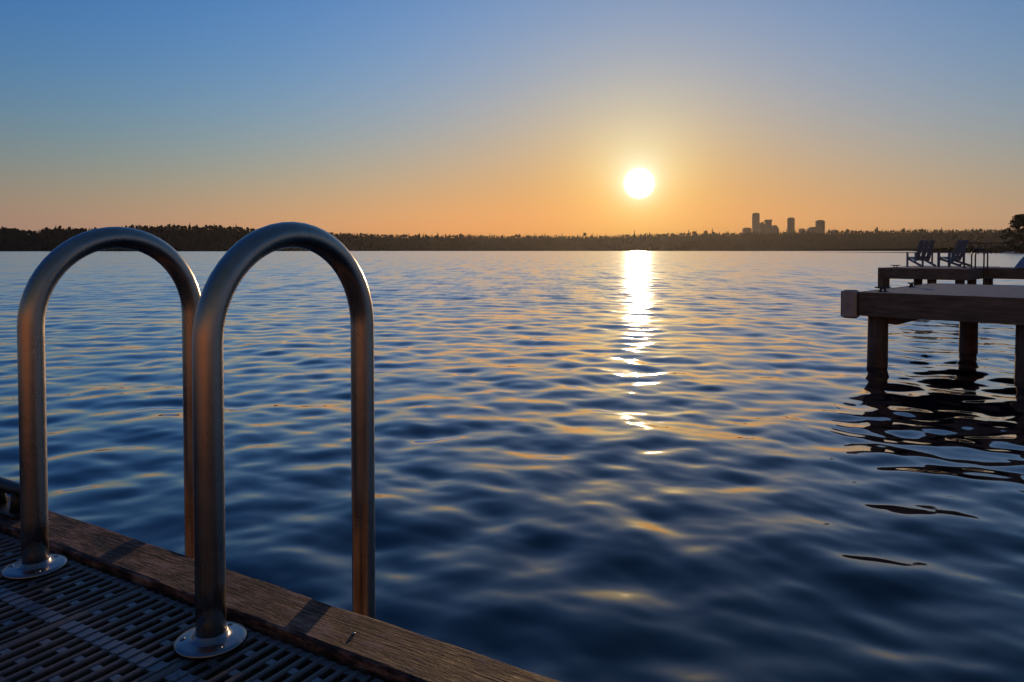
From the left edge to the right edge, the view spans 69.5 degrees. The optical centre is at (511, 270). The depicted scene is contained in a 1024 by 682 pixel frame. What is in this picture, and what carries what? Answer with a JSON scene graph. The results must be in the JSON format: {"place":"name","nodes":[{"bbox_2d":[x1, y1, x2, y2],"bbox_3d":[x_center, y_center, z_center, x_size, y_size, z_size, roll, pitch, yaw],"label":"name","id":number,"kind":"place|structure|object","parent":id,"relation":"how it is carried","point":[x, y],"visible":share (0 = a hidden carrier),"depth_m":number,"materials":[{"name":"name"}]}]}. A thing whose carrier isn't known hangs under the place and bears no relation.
{"place":"outdoors","nodes":[
{"label":"outdoors","id":0,"kind":"place"},
{"bbox_2d":[0,251,1023,681],"bbox_3d":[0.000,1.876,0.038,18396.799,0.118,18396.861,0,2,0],"label":"water","id":1,"kind":"structure","parent":0,"point":[672,467],"depth_m":6.85,"materials":[{"name":"blue liquid"}]},
{"bbox_2d":[0,496,560,681],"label":"dock","id":2,"kind":"object","parent":1,"relation":"on","point":[104,605],"visible":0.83,"depth_m":1.29,"materials":[{"name":"plastic"}]},
{"bbox_2d":[0,477,19,519],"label":"dock cleat","id":3,"kind":"object","parent":2,"relation":"on","point":[10,509],"visible":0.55,"depth_m":1.83,"materials":[{"name":"metal"}]},
{"bbox_2d":[1,222,375,659],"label":"swim ladder","id":4,"kind":"object","parent":2,"relation":"attached to","point":[213,633],"visible":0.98,"depth_m":1.53,"materials":[{"name":"metal"}]},
{"bbox_2d":[841,283,1023,384],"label":"pier","id":5,"kind":"structure","parent":1,"relation":"on","point":[969,307],"depth_m":11.46,"materials":[{"name":"brown wood"}]},
{"bbox_2d":[875,286,890,291],"bbox_3d":[6.009,0.294,11.966,0.333,0.084,0.056,-1,2,-20],"label":"dock cleat","id":6,"kind":"object","parent":5,"relation":"on","point":[881,288],"visible":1,"depth_m":11.95,"materials":[{"name":"metal"}]},
{"bbox_2d":[878,266,1023,286],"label":"pier","id":7,"kind":"structure","parent":1,"relation":"on","point":[933,274],"depth_m":27.45,"materials":[{"name":"brown wood"}]},
{"bbox_2d":[904,240,935,266],"bbox_3d":[16.205,-0.681,29.240,0.810,1.069,1.025,0,2,-2],"label":"garden chair","id":8,"kind":"object","parent":7,"relation":"on","point":[923,257],"visible":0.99,"depth_m":29.04,"materials":[{"name":"wood"}]},
{"bbox_2d":[935,240,970,266],"bbox_3d":[17.526,-0.682,29.278,0.810,1.069,1.025,-1,2,-24],"label":"garden chair","id":9,"kind":"object","parent":7,"relation":"on","point":[959,250],"visible":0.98,"depth_m":29.14,"materials":[{"name":"wood"}]},
{"bbox_2d":[970,249,988,284],"bbox_3d":[17.223,0.422,27.234,0.494,2.475,0.738,1,2,43],"label":"swim ladder","id":10,"kind":"object","parent":7,"relation":"attached to","point":[984,277],"visible":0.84,"depth_m":27.09,"materials":[{"name":"metal"}]},
{"bbox_2d":[1014,257,1023,267],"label":"dinghy","id":11,"kind":"object","parent":7,"relation":"on","point":[1020,263],"visible":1,"depth_m":27.55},
{"bbox_2d":[956,242,985,253],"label":"boat shelter","id":12,"kind":"object","parent":1,"relation":"on","point":[979,243],"visible":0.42,"depth_m":425.67,"materials":[{"name":"brown wood"}]},
{"bbox_2d":[986,243,1007,252],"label":"boat shelter","id":13,"kind":"object","parent":1,"relation":"on","point":[996,247],"visible":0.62,"depth_m":456.32,"materials":[{"name":"brown wood"}]},
{"bbox_2d":[0,229,1023,250],"bbox_3d":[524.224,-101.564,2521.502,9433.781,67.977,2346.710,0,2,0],"label":"hills","id":14,"kind":"structure","parent":0,"point":[635,247],"depth_m":2210.76,"materials":[{"name":"green plant"}]},
{"bbox_2d":[0,224,1023,250],"bbox_3d":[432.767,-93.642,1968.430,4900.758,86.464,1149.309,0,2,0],"label":"forest","id":15,"kind":"object","parent":14,"relation":"on","point":[59,233],"visible":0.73,"depth_m":2236.97,"materials":[{"name":"green plant"}]},
{"bbox_2d":[742,228,750,233],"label":"block","id":16,"kind":"structure","parent":14,"relation":"on","point":[744,230],"depth_m":3184.26,"materials":[{"name":"concrete"}]},
{"bbox_2d":[752,213,759,232],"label":"tower","id":17,"kind":"structure","parent":14,"relation":"on","point":[756,222],"depth_m":3182.64,"materials":[{"name":"concrete"}]},
{"bbox_2d":[754,221,758,227],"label":"window","id":18,"kind":"structure","parent":17,"relation":"in","point":[756,223],"depth_m":3182.39,"materials":[{"name":"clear glass"}]},
{"bbox_2d":[759,222,764,234],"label":"tower","id":19,"kind":"structure","parent":14,"relation":"on","point":[762,227],"depth_m":3183.20,"materials":[{"name":"concrete"}]},
{"bbox_2d":[764,220,771,234],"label":"tower","id":20,"kind":"structure","parent":14,"relation":"on","point":[768,226],"depth_m":3184.81,"materials":[{"name":"concrete"}]},
{"bbox_2d":[766,221,771,227],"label":"window","id":21,"kind":"structure","parent":20,"relation":"in","point":[768,224],"depth_m":3183.95,"materials":[{"name":"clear glass"}]},
{"bbox_2d":[772,225,778,234],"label":"tower","id":22,"kind":"structure","parent":14,"relation":"on","point":[775,228],"depth_m":3183.57,"materials":[{"name":"concrete"}]},
{"bbox_2d":[787,217,794,233],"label":"tower","id":23,"kind":"structure","parent":14,"relation":"on","point":[790,224],"depth_m":3183.21,"materials":[{"name":"concrete"}]},
{"bbox_2d":[789,221,794,227],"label":"window","id":24,"kind":"structure","parent":23,"relation":"in","point":[791,223],"depth_m":3182.39,"materials":[{"name":"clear glass"}]},
{"bbox_2d":[806,227,816,234],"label":"tower","id":25,"kind":"structure","parent":14,"relation":"on","point":[811,229],"depth_m":3183.14,"materials":[{"name":"concrete"}]},
{"bbox_2d":[815,220,824,233],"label":"tower","id":26,"kind":"structure","parent":14,"relation":"on","point":[820,225],"depth_m":3183.23,"materials":[{"name":"concrete"}]},
{"bbox_2d":[817,222,824,227],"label":"window","id":27,"kind":"structure","parent":26,"relation":"in","point":[820,224],"depth_m":3182.39,"materials":[{"name":"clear glass"}]},
{"bbox_2d":[0,0,1023,238],"label":"sky","id":28,"kind":"structure","parent":0,"point":[506,118],"materials":[{"name":"blue"}]},
{"bbox_2d":[812,248,1023,252],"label":"shore","id":29,"kind":"structure","parent":0,"point":[937,249],"depth_m":625.35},
{"bbox_2d":[1000,214,1023,252],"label":"broadleaf tree","id":30,"kind":"object","parent":29,"relation":"on","point":[1017,223],"visible":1,"depth_m":504.42,"materials":[{"name":"green plant"}]}
]}

